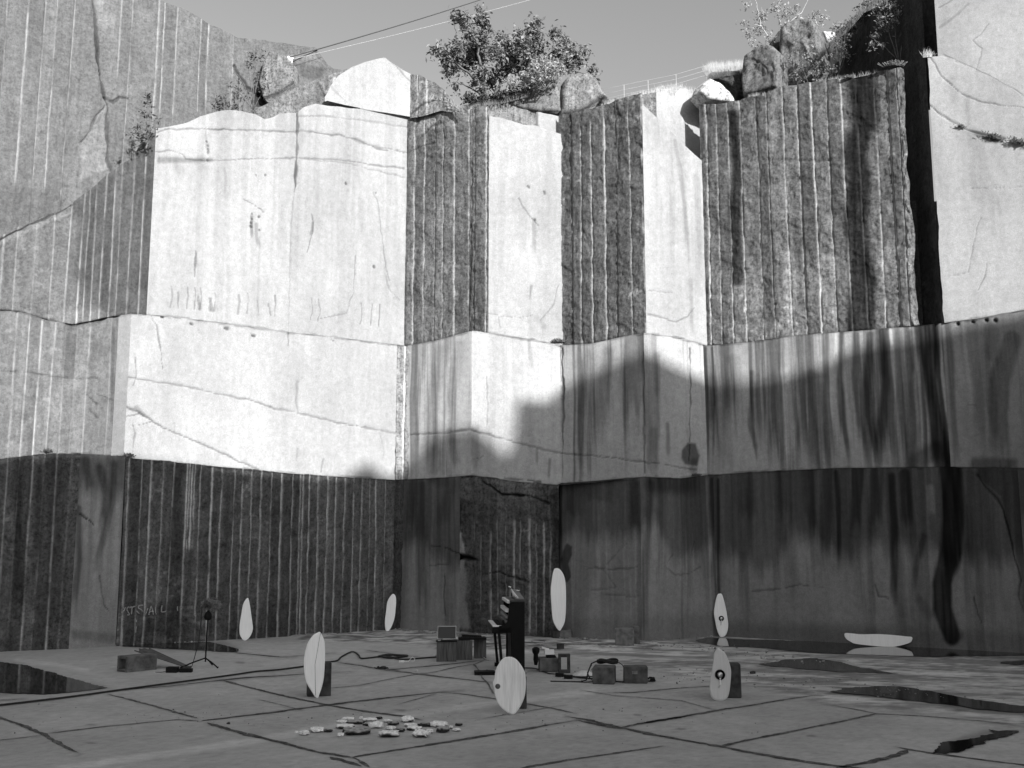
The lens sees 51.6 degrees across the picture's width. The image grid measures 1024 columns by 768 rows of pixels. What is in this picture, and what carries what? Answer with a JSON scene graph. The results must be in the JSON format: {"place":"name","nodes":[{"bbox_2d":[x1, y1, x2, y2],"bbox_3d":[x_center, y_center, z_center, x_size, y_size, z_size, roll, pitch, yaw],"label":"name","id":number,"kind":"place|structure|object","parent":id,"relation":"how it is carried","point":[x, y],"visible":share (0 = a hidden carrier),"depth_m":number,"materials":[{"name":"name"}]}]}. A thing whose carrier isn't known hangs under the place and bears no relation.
{"place":"outdoors","nodes":[
{"label":"outdoors","id":0,"kind":"place"},
{"bbox_2d":[0,453,1023,652],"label":"quarry wall","id":1,"kind":"structure","parent":0,"point":[924,557],"depth_m":25.78,"materials":[{"name":"stone"}]},
{"bbox_2d":[121,605,177,632],"bbox_3d":[-8.401,5.430,24.583,1.323,0.638,0.028,7,-11,-37],"label":"chalk writing","id":2,"kind":"object","parent":1,"relation":"attached to","point":[131,607],"visible":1,"depth_m":24.49},
{"bbox_2d":[0,310,1023,484],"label":"quarry wall","id":3,"kind":"structure","parent":1,"relation":"on","point":[224,395],"depth_m":27.47,"materials":[{"name":"stone"}]},
{"bbox_2d":[40,448,52,451],"bbox_3d":[-10.785,1.530,24.520,0.340,0.089,0.184,0,-9,0],"label":"weed tuft","id":4,"kind":"object","parent":3,"relation":"on","point":[47,450],"visible":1,"depth_m":24.47,"materials":[{"name":"grey plant"}]},
{"bbox_2d":[116,452,135,456],"bbox_3d":[-9.173,1.685,25.255,0.473,0.102,0.182,0,-9,0],"label":"weed tuft","id":5,"kind":"object","parent":3,"relation":"attached to","point":[128,455],"visible":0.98,"depth_m":25.21,"materials":[{"name":"grey plant"}]},
{"bbox_2d":[0,0,1023,345],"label":"quarry wall","id":6,"kind":"structure","parent":3,"relation":"on","point":[318,202],"depth_m":28.30,"materials":[{"name":"stone"}]},
{"bbox_2d":[126,93,161,154],"bbox_3d":[-9.266,-6.517,26.454,1.096,1.747,0.830,0,-9,0],"label":"sapling","id":7,"kind":"object","parent":6,"relation":"on","point":[147,126],"visible":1,"depth_m":26.43,"materials":[{"name":"grey plant"}]},
{"bbox_2d":[211,93,242,110],"bbox_3d":[-7.635,-7.530,28.329,0.827,0.657,0.480,0,-9,0],"label":"shrub","id":8,"kind":"object","parent":6,"relation":"on","point":[220,105],"visible":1,"depth_m":28.27,"materials":[{"name":"grey plant"}]},
{"bbox_2d":[218,49,270,109],"bbox_3d":[-7.267,-8.295,28.928,1.491,1.927,0.785,0,-9,0],"label":"sapling","id":9,"kind":"object","parent":6,"relation":"on","point":[257,74],"visible":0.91,"depth_m":28.93,"materials":[{"name":"grey plant"}]},
{"bbox_2d":[259,51,298,103],"bbox_3d":[-6.738,-8.861,30.760,1.093,1.512,0.864,0,-9,0],"label":"boulder","id":10,"kind":"object","parent":6,"relation":"on","point":[282,77],"visible":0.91,"depth_m":30.38,"materials":[{"name":"stone"}]},
{"bbox_2d":[460,83,529,105],"bbox_3d":[-0.436,-8.353,31.091,2.233,0.919,0.977,0,-9,0],"label":"shrub","id":11,"kind":"object","parent":6,"relation":"on","point":[471,99],"visible":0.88,"depth_m":30.89,"materials":[{"name":"grey plant"}]},
{"bbox_2d":[426,2,602,98],"bbox_3d":[0.099,-10.563,33.393,5.636,4.186,2.820,0,-9,0],"label":"broadleaf tree","id":12,"kind":"object","parent":6,"relation":"on","point":[471,56],"visible":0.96,"depth_m":33.22,"materials":[{"name":"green plant"}]},
{"bbox_2d":[497,54,567,93],"bbox_3d":[0.650,-8.922,30.674,1.996,1.187,1.072,-5,-10,29],"label":"shrub","id":13,"kind":"object","parent":6,"relation":"on","point":[552,66],"visible":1,"depth_m":30.58,"materials":[{"name":"grey plant"}]},
{"bbox_2d":[506,61,560,114],"bbox_3d":[0.492,-8.691,31.557,2.015,1.690,1.057,0,-9,0],"label":"boulder","id":14,"kind":"object","parent":6,"relation":"on","point":[547,100],"visible":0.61,"depth_m":31.04,"materials":[{"name":"stone"}]},
{"bbox_2d":[558,72,607,115],"bbox_3d":[2.097,-8.424,31.357,1.531,1.460,1.075,0,-9,0],"label":"boulder","id":15,"kind":"object","parent":6,"relation":"on","point":[581,92],"visible":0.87,"depth_m":30.91,"materials":[{"name":"stone"}]},
{"bbox_2d":[352,0,932,110],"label":"grass","id":16,"kind":"structure","parent":6,"relation":"on","point":[710,68],"depth_m":30.57,"materials":[{"name":"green plant"}]},
{"bbox_2d":[603,67,706,97],"bbox_3d":[4.293,-9.015,32.206,3.252,1.400,0.012,0,-9,0],"label":"wire fence","id":17,"kind":"object","parent":6,"relation":"on","point":[654,83],"visible":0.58,"depth_m":32.23,"materials":[{"name":"grey metal"}]},
{"bbox_2d":[691,79,733,108],"bbox_3d":[5.665,-8.165,29.964,1.139,0.708,0.832,2,-9,-14],"label":"boulder","id":18,"kind":"object","parent":6,"relation":"on","point":[709,91],"visible":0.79,"depth_m":29.60,"materials":[{"name":"stone"}]},
{"bbox_2d":[713,73,743,100],"bbox_3d":[6.332,-8.639,30.985,1.308,0.782,0.937,0,-9,0],"label":"boulder","id":19,"kind":"object","parent":6,"relation":"on","point":[732,84],"visible":0.52,"depth_m":30.59,"materials":[{"name":"stone"}]},
{"bbox_2d":[742,44,787,97],"bbox_3d":[7.315,-8.842,30.472,1.148,1.494,1.411,-5,-10,32],"label":"boulder","id":20,"kind":"object","parent":6,"relation":"on","point":[764,70],"visible":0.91,"depth_m":29.94,"materials":[{"name":"stone"}]},
{"bbox_2d":[769,31,779,51],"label":"boulder","id":21,"kind":"object","parent":6,"relation":"on","point":[775,42],"visible":0.34,"depth_m":31.55,"materials":[{"name":"stone"}]},
{"bbox_2d":[740,0,842,47],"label":"birch tree","id":22,"kind":"object","parent":6,"relation":"on","point":[764,17],"visible":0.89,"depth_m":32.06,"materials":[{"name":"grey plant"}]},
{"bbox_2d":[779,19,833,85],"bbox_3d":[8.622,-9.432,30.982,1.438,2.242,1.619,-5,-10,30],"label":"boulder","id":23,"kind":"object","parent":6,"relation":"on","point":[801,33],"visible":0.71,"depth_m":30.39,"materials":[{"name":"stone"}]},
{"bbox_2d":[783,33,853,84],"bbox_3d":[8.630,-9.191,29.669,2.004,1.757,0.864,0,-9,0],"label":"sapling","id":24,"kind":"object","parent":6,"relation":"on","point":[823,66],"visible":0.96,"depth_m":29.69,"materials":[{"name":"grey plant"}]},
{"bbox_2d":[822,31,843,71],"bbox_3d":[9.594,-9.976,31.848,0.654,1.160,0.742,0,-9,0],"label":"boulder","id":25,"kind":"object","parent":6,"relation":"on","point":[836,61],"visible":0.55,"depth_m":31.53,"materials":[{"name":"stone"}]},
{"bbox_2d":[844,74,853,78],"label":"weed tuft","id":26,"kind":"object","parent":6,"relation":"on","point":[847,76],"visible":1,"depth_m":27.86,"materials":[{"name":"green plant"}]},
{"bbox_2d":[831,0,880,41],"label":"shrub","id":27,"kind":"object","parent":6,"relation":"on","point":[854,27],"visible":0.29,"depth_m":30.51,"materials":[{"name":"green plant"}]},
{"bbox_2d":[858,0,903,59],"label":"sapling","id":28,"kind":"object","parent":6,"relation":"on","point":[882,8],"visible":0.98,"depth_m":28.29,"materials":[{"name":"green plant"}]},
{"bbox_2d":[878,59,906,67],"bbox_3d":[9.815,-8.284,27.357,0.756,0.169,0.243,0,-9,0],"label":"weed tuft","id":29,"kind":"object","parent":6,"relation":"on","point":[894,64],"visible":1,"depth_m":27.33,"materials":[{"name":"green plant"}]},
{"bbox_2d":[981,130,1002,140],"bbox_3d":[11.936,-6.134,26.250,0.670,0.292,0.171,0,-9,0],"label":"weed tuft","id":30,"kind":"object","parent":6,"relation":"attached to","point":[991,135],"visible":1,"depth_m":26.23,"materials":[{"name":"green plant"}]},
{"bbox_2d":[1007,135,1023,145],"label":"weed tuft","id":31,"kind":"object","parent":6,"relation":"attached to","point":[1017,141],"visible":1,"depth_m":26.06,"materials":[{"name":"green plant"}]},
{"bbox_2d":[551,338,567,341],"bbox_3d":[1.306,-1.214,29.348,0.466,0.119,0.198,1,-9,-9],"label":"weed tuft","id":32,"kind":"object","parent":3,"relation":"on","point":[559,340],"visible":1,"depth_m":29.31,"materials":[{"name":"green plant"}]},
{"bbox_2d":[0,628,1023,767],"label":"ground","id":33,"kind":"structure","parent":0,"point":[190,742],"depth_m":14.72,"materials":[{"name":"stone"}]},
{"bbox_2d":[0,662,106,693],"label":"puddle","id":34,"kind":"object","parent":33,"relation":"on","point":[18,678],"visible":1,"depth_m":17.71,"materials":[{"name":"black liquid"}]},
{"bbox_2d":[117,653,156,672],"bbox_3d":[-6.905,5.133,19.531,0.320,0.280,0.620,-7,-11,37],"label":"concrete block","id":35,"kind":"object","parent":33,"relation":"on","point":[136,662],"depth_m":19.41,"materials":[{"name":"grey concrete"}]},
{"bbox_2d":[134,648,190,667],"bbox_3d":[-6.568,5.153,19.910,1.008,0.346,0.452,-3,-9,21],"label":"metal sheet","id":36,"kind":"object","parent":33,"relation":"on","point":[161,656],"visible":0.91,"depth_m":19.98,"materials":[{"name":"grey metal"}]},
{"bbox_2d":[160,666,192,672],"bbox_3d":[-6.128,5.175,19.210,0.651,0.100,0.160,0,-9,0],"label":"recorder box","id":37,"kind":"object","parent":33,"relation":"on","point":[172,669],"visible":1,"depth_m":19.18,"materials":[{"name":"black plastic"}]},
{"bbox_2d":[123,642,239,651],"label":"puddle","id":38,"kind":"object","parent":33,"relation":"on","point":[211,646],"visible":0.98,"depth_m":23.93,"materials":[{"name":"black liquid"}]},
{"bbox_2d":[180,597,221,667],"bbox_3d":[-5.868,4.717,20.181,0.751,1.303,0.581,0,-9,0],"label":"microphone stand","id":39,"kind":"object","parent":33,"relation":"on","point":[211,604],"visible":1,"depth_m":20.11,"materials":[{"name":"black metal"}]},
{"bbox_2d":[0,651,435,705],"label":"cable","id":40,"kind":"object","parent":33,"relation":"on","point":[64,697],"visible":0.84,"depth_m":17.72,"materials":[{"name":"rubber"}]},
{"bbox_2d":[239,598,252,639],"bbox_3d":[-6.433,5.703,25.709,0.327,1.009,0.036,0,-18,0],"label":"wooden board","id":41,"kind":"object","parent":33,"relation":"on","point":[245,627],"visible":1,"depth_m":25.67,"materials":[{"name":"white wood"}]},
{"bbox_2d":[299,730,309,734],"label":"stone","id":42,"kind":"object","parent":33,"relation":"on","point":[304,732],"visible":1,"depth_m":12.87,"materials":[{"name":"white stone"}]},
{"bbox_2d":[304,632,324,697],"bbox_3d":[-3.010,4.274,16.143,0.319,0.972,0.041,2,-16,-12],"label":"wooden board","id":43,"kind":"object","parent":33,"relation":"on","point":[314,662],"visible":1,"depth_m":16.13,"materials":[{"name":"white wood"}]},
{"bbox_2d":[309,727,323,731],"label":"stone","id":44,"kind":"object","parent":33,"relation":"on","point":[316,729],"visible":1,"depth_m":13.07,"materials":[{"name":"white stone"}]},
{"bbox_2d":[306,661,331,695],"bbox_3d":[-2.974,4.540,16.337,0.364,0.509,0.257,2,-9,-12],"label":"concrete block","id":45,"kind":"object","parent":33,"relation":"on","point":[325,689],"depth_m":16.23,"materials":[{"name":"grey concrete"}]},
{"bbox_2d":[336,720,346,722],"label":"stone","id":46,"kind":"object","parent":33,"relation":"on","point":[341,721],"visible":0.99,"depth_m":13.75,"materials":[{"name":"white stone"}]},
{"bbox_2d":[336,723,354,728],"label":"stone","id":47,"kind":"object","parent":33,"relation":"on","point":[341,726],"visible":0.78,"depth_m":13.31,"materials":[{"name":"white stone"}]},
{"bbox_2d":[346,719,365,723],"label":"stone","id":48,"kind":"object","parent":33,"relation":"on","point":[355,721],"visible":0.99,"depth_m":13.66,"materials":[{"name":"grey stone"}]},
{"bbox_2d":[342,726,370,733],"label":"stone","id":49,"kind":"object","parent":33,"relation":"on","point":[358,730],"visible":1,"depth_m":12.90,"materials":[{"name":"grey stone"}]},
{"bbox_2d":[361,717,376,720],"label":"stone","id":50,"kind":"object","parent":33,"relation":"on","point":[370,719],"visible":0.93,"depth_m":13.89,"materials":[{"name":"white stone"}]},
{"bbox_2d":[368,721,382,727],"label":"stone","id":51,"kind":"object","parent":33,"relation":"on","point":[376,724],"visible":1,"depth_m":13.35,"materials":[{"name":"white stone"}]},
{"bbox_2d":[374,666,388,668],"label":"weed tuft","id":52,"kind":"object","parent":33,"relation":"on","point":[382,667],"visible":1,"depth_m":19.68,"materials":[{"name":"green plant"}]},
{"bbox_2d":[378,730,399,736],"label":"stone","id":53,"kind":"object","parent":33,"relation":"on","point":[388,733],"visible":1,"depth_m":12.74,"materials":[{"name":"white stone"}]},
{"bbox_2d":[385,726,395,729],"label":"stone","id":54,"kind":"object","parent":33,"relation":"on","point":[390,727],"visible":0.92,"depth_m":13.24,"materials":[{"name":"white stone"}]},
{"bbox_2d":[385,594,395,630],"bbox_3d":[-3.244,6.102,28.287,0.284,0.987,0.036,0,-17,0],"label":"wooden board","id":55,"kind":"object","parent":33,"relation":"on","point":[390,611],"visible":0.99,"depth_m":28.27,"materials":[{"name":"white wood"}]},
{"bbox_2d":[387,721,398,724],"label":"stone","id":56,"kind":"object","parent":33,"relation":"on","point":[393,723],"visible":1,"depth_m":13.57,"materials":[{"name":"grey stone"}]},
{"bbox_2d":[378,654,407,658],"bbox_3d":[-2.460,5.565,21.660,0.567,0.044,0.540,-3,-9,21],"label":"cable","id":57,"kind":"object","parent":33,"relation":"on","point":[397,656],"visible":1,"depth_m":21.64,"materials":[{"name":"rubber"}]},
{"bbox_2d":[401,716,413,721],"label":"stone","id":58,"kind":"object","parent":33,"relation":"on","point":[407,718],"visible":1,"depth_m":13.82,"materials":[{"name":"white stone"}]},
{"bbox_2d":[404,723,417,725],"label":"stone","id":59,"kind":"object","parent":33,"relation":"on","point":[407,724],"visible":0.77,"depth_m":13.48,"materials":[{"name":"white stone"}]},
{"bbox_2d":[406,725,421,729],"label":"stone","id":60,"kind":"object","parent":33,"relation":"on","point":[412,727],"visible":0.95,"depth_m":13.22,"materials":[{"name":"white stone"}]},
{"bbox_2d":[412,728,430,736],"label":"stone","id":61,"kind":"object","parent":33,"relation":"on","point":[419,732],"visible":1,"depth_m":12.74,"materials":[{"name":"white stone"}]},
{"bbox_2d":[418,722,429,725],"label":"stone","id":62,"kind":"object","parent":33,"relation":"on","point":[424,724],"visible":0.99,"depth_m":13.49,"materials":[{"name":"grey stone"}]},
{"bbox_2d":[430,721,448,726],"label":"stone","id":63,"kind":"object","parent":33,"relation":"on","point":[438,723],"visible":0.91,"depth_m":13.44,"materials":[{"name":"white stone"}]},
{"bbox_2d":[436,726,449,731],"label":"stone","id":64,"kind":"object","parent":33,"relation":"on","point":[443,729],"visible":1,"depth_m":13.06,"materials":[{"name":"grey stone"}]},
{"bbox_2d":[436,642,456,661],"bbox_3d":[-1.305,5.327,21.155,0.399,0.387,0.361,0,-9,-3],"label":"wooden crate","id":65,"kind":"object","parent":33,"relation":"on","point":[446,651],"visible":0.91,"depth_m":20.98,"materials":[{"name":"wood"}]},
{"bbox_2d":[436,626,456,641],"bbox_3d":[-1.304,4.987,21.165,0.420,0.284,0.342,0,-9,-2],"label":"laptop","id":66,"kind":"object","parent":65,"relation":"on","point":[447,633],"visible":1,"depth_m":21.28,"materials":[{"name":"black plastic"}]},
{"bbox_2d":[456,640,471,659],"bbox_3d":[-0.993,5.370,21.445,0.330,0.384,0.360,2,-9,-12],"label":"wooden crate","id":67,"kind":"object","parent":33,"relation":"on","point":[464,649],"visible":0.77,"depth_m":21.27,"materials":[{"name":"wood"}]},
{"bbox_2d":[458,634,486,639],"bbox_3d":[-0.807,5.127,21.489,0.560,0.101,0.300,1,-9,-6],"label":"mixing desk","id":68,"kind":"object","parent":67,"relation":"on","point":[469,637],"visible":1,"depth_m":21.36,"materials":[{"name":"black plastic"}]},
{"bbox_2d":[474,640,485,657],"bbox_3d":[-0.658,5.402,21.744,0.251,0.406,0.360,1,-9,-4],"label":"wooden crate","id":69,"kind":"object","parent":33,"relation":"on","point":[479,648],"visible":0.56,"depth_m":21.57,"materials":[{"name":"wood"}]},
{"bbox_2d":[474,589,524,674],"bbox_3d":[-0.274,4.561,19.623,0.900,1.437,1.444,1,-9,-5],"label":"upright piano","id":70,"kind":"object","parent":33,"relation":"on","point":[510,622],"visible":0.94,"depth_m":19.00,"materials":[{"name":"black paint"}]},
{"bbox_2d":[509,586,517,598],"bbox_3d":[0.005,3.840,19.511,0.087,0.218,0.755,2,-9,-11],"label":"sheet music","id":71,"kind":"object","parent":70,"relation":"on","point":[514,594],"visible":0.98,"depth_m":19.51,"materials":[{"name":"white paper"}]},
{"bbox_2d":[493,657,525,713],"bbox_3d":[-0.036,4.144,14.578,0.454,0.763,0.039,0,-17,0],"label":"wooden board","id":72,"kind":"object","parent":33,"relation":"on","point":[509,683],"visible":1,"depth_m":14.57,"materials":[{"name":"white wood"}]},
{"bbox_2d":[0,636,1023,767],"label":"ground joint lines","id":73,"kind":"object","parent":33,"relation":"on","point":[899,753],"visible":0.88,"depth_m":13.40,"materials":[{"name":"black"}]},
{"bbox_2d":[519,677,526,708],"bbox_3d":[0.068,4.396,15.108,0.286,0.426,0.244,0,-9,0],"label":"concrete block","id":74,"kind":"object","parent":33,"relation":"on","point":[523,705],"depth_m":14.97,"materials":[{"name":"grey concrete"}]},
{"bbox_2d":[532,647,539,664],"bbox_3d":[0.459,5.234,20.401,0.150,0.340,0.150,0,-9,0],"label":"black bundle","id":75,"kind":"object","parent":33,"relation":"on","point":[535,651],"visible":0.98,"depth_m":20.36,"materials":[{"name":"plastic"}]},
{"bbox_2d":[538,656,557,671],"bbox_3d":[0.661,5.136,19.438,0.343,0.247,0.327,0,-9,-2],"label":"concrete block","id":76,"kind":"object","parent":33,"relation":"on","point":[545,664],"depth_m":19.28,"materials":[{"name":"grey concrete"}]},
{"bbox_2d":[546,655,555,657],"bbox_3d":[0.712,4.992,19.431,0.170,0.040,0.200,0,-9,-3],"label":"black tray","id":77,"kind":"object","parent":76,"relation":"on","point":[550,656],"visible":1,"depth_m":19.34,"materials":[{"name":"plastic"}]},
{"bbox_2d":[542,647,553,654],"bbox_3d":[0.659,4.905,19.469,0.219,0.138,0.198,1,-9,-4],"label":"paper packet","id":78,"kind":"object","parent":77,"relation":"on","point":[547,651],"visible":1,"depth_m":19.37,"materials":[{"name":"white paper"}]},
{"bbox_2d":[551,630,559,637],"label":"stone","id":79,"kind":"object","parent":33,"relation":"on","point":[555,633],"visible":1,"depth_m":26.14,"materials":[{"name":"stone"}]},
{"bbox_2d":[551,568,565,630],"bbox_3d":[1.150,5.325,26.235,0.380,1.518,0.036,0,-15,0],"label":"wooden board","id":80,"kind":"object","parent":79,"relation":"on","point":[558,594],"visible":1,"depth_m":26.22,"materials":[{"name":"white wood"}]},
{"bbox_2d":[557,643,563,648],"bbox_3d":[1.066,5.790,23.398,0.156,0.132,0.088,3,-9,-18],"label":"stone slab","id":81,"kind":"object","parent":33,"relation":"on","point":[560,645],"depth_m":23.36,"materials":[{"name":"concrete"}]},
{"bbox_2d":[558,653,569,672],"bbox_3d":[0.944,5.056,19.187,0.220,0.333,0.165,0,-9,0],"label":"concrete block","id":82,"kind":"object","parent":33,"relation":"on","point":[560,670],"depth_m":19.11,"materials":[{"name":"grey concrete"}]},
{"bbox_2d":[560,630,571,637],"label":"concrete block","id":83,"kind":"object","parent":33,"relation":"on","point":[565,633],"depth_m":26.14,"materials":[{"name":"grey concrete"}]},
{"bbox_2d":[555,673,591,676],"bbox_3d":[1.096,5.092,18.549,0.679,0.063,0.093,-1,-9,5],"label":"power brick","id":84,"kind":"object","parent":33,"relation":"on","point":[559,674],"visible":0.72,"depth_m":18.53,"materials":[{"name":"black plastic"}]},
{"bbox_2d":[564,675,587,678],"bbox_3d":[1.236,5.050,18.273,0.679,0.063,0.093,-1,-9,5],"label":"power brick","id":85,"kind":"object","parent":33,"relation":"on","point":[568,677],"visible":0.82,"depth_m":18.25,"materials":[{"name":"black plastic"}]},
{"bbox_2d":[572,670,591,675],"bbox_3d":[1.255,5.096,18.686,0.422,0.088,0.288,0,-9,0],"label":"white cloth","id":86,"kind":"object","parent":33,"relation":"on","point":[582,673],"visible":0.77,"depth_m":18.61,"materials":[{"name":"white fabric"}]},
{"bbox_2d":[525,667,649,681],"bbox_3d":[1.159,5.128,18.683,2.841,0.020,0.610,-7,-11,40],"label":"cable","id":87,"kind":"object","parent":33,"relation":"on","point":[565,674],"visible":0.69,"depth_m":18.82,"materials":[{"name":"rubber"}]},
{"bbox_2d":[592,664,615,684],"bbox_3d":[1.550,4.875,17.792,0.369,0.278,0.425,-2,-9,10],"label":"concrete block","id":88,"kind":"object","parent":33,"relation":"on","point":[603,674],"depth_m":17.59,"materials":[{"name":"grey concrete"}]},
{"bbox_2d":[550,658,623,682],"bbox_3d":[1.319,4.856,17.987,1.339,0.373,0.405,0,-9,0],"label":"cable coil","id":89,"kind":"object","parent":88,"relation":"on","point":[608,661],"visible":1,"depth_m":18.03,"materials":[{"name":"rubber"}]},
{"bbox_2d":[615,628,633,645],"bbox_3d":[2.562,5.770,24.162,0.430,0.410,0.309,-1,-9,4],"label":"concrete block","id":90,"kind":"object","parent":33,"relation":"on","point":[624,636],"depth_m":24.02,"materials":[{"name":"grey concrete"}]},
{"bbox_2d":[623,665,647,683],"bbox_3d":[2.078,4.884,17.849,0.404,0.279,0.347,-1,-9,4],"label":"equipment box","id":91,"kind":"object","parent":33,"relation":"on","point":[637,674],"visible":0.99,"depth_m":17.69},
{"bbox_2d":[631,626,639,643],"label":"concrete block","id":92,"kind":"object","parent":33,"relation":"on","point":[636,635],"depth_m":24.40,"materials":[{"name":"grey concrete"}]},
{"bbox_2d":[648,677,655,681],"bbox_3d":[2.324,4.988,17.908,0.221,0.089,0.066,0,-9,0],"label":"black plug","id":93,"kind":"object","parent":33,"relation":"on","point":[652,679],"visible":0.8,"depth_m":17.88,"materials":[{"name":"plastic"}]},
{"bbox_2d":[710,648,730,700],"bbox_3d":[3.104,4.327,15.789,0.329,0.755,0.075,0,-14,0],"label":"wooden board","id":94,"kind":"object","parent":33,"relation":"on","point":[720,680],"visible":1,"depth_m":15.78,"materials":[{"name":"grey wood"}]},
{"bbox_2d":[714,593,727,636],"bbox_3d":[5.249,5.804,26.627,0.344,1.072,0.075,0,-16,0],"label":"wooden board","id":95,"kind":"object","parent":33,"relation":"on","point":[720,617],"visible":1,"depth_m":26.62,"materials":[{"name":"white wood"}]},
{"bbox_2d":[727,662,741,697],"bbox_3d":[3.299,4.516,16.189,0.370,0.503,0.285,-1,-9,6],"label":"concrete block","id":96,"kind":"object","parent":33,"relation":"on","point":[735,688],"depth_m":16.04,"materials":[{"name":"grey concrete"}]},
{"bbox_2d":[760,658,889,672],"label":"puddle","id":97,"kind":"object","parent":33,"relation":"on","point":[813,663],"visible":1,"depth_m":20.19,"materials":[{"name":"black liquid"}]},
{"bbox_2d":[696,638,1023,656],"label":"puddle","id":98,"kind":"object","parent":33,"relation":"on","point":[826,647],"visible":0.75,"depth_m":23.47,"materials":[{"name":"black liquid"}]},
{"bbox_2d":[844,633,911,646],"bbox_3d":[8.290,5.796,23.981,1.475,0.300,0.036,-1,-17,9],"label":"wooden board","id":99,"kind":"object","parent":33,"relation":"on","point":[882,640],"visible":1,"depth_m":23.96,"materials":[{"name":"white wood"}]},
{"bbox_2d":[830,686,1023,711],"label":"puddle","id":100,"kind":"object","parent":33,"relation":"on","point":[905,693],"visible":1,"depth_m":16.08,"materials":[{"name":"black liquid"}]},
{"bbox_2d":[933,729,1018,753],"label":"puddle","id":101,"kind":"object","parent":33,"relation":"on","point":[952,746],"visible":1,"depth_m":12.36,"materials":[{"name":"black liquid"}]},
{"bbox_2d":[1001,660,1023,664],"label":"puddle","id":102,"kind":"object","parent":33,"relation":"on","point":[1020,662],"visible":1,"depth_m":20.70,"materials":[{"name":"black liquid"}]},
{"bbox_2d":[162,0,936,200],"label":"sky","id":103,"kind":"structure","parent":0,"point":[633,41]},
{"bbox_2d":[929,201,1022,324],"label":"terrain","id":104,"kind":"structure","parent":0,"point":[937,236],"depth_m":36.96,"materials":[{"name":"stone"}]},
{"bbox_3d":[-6.510,-9.456,30.958,0.263,0.257,0.060,0,-9,0],"label":"wire anchor","id":105,"kind":"object","parent":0,"visible":0},
{"bbox_2d":[290,0,479,57],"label":"overhead wire","id":106,"kind":"object","parent":105,"relation":"attached to","point":[380,30],"visible":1,"depth_m":34.23,"materials":[{"name":"grey metal"}]},
{"bbox_2d":[294,0,527,58],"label":"overhead wire","id":107,"kind":"object","parent":105,"relation":"attached to","point":[400,33],"visible":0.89,"depth_m":33.77,"materials":[{"name":"grey metal"}]}
]}

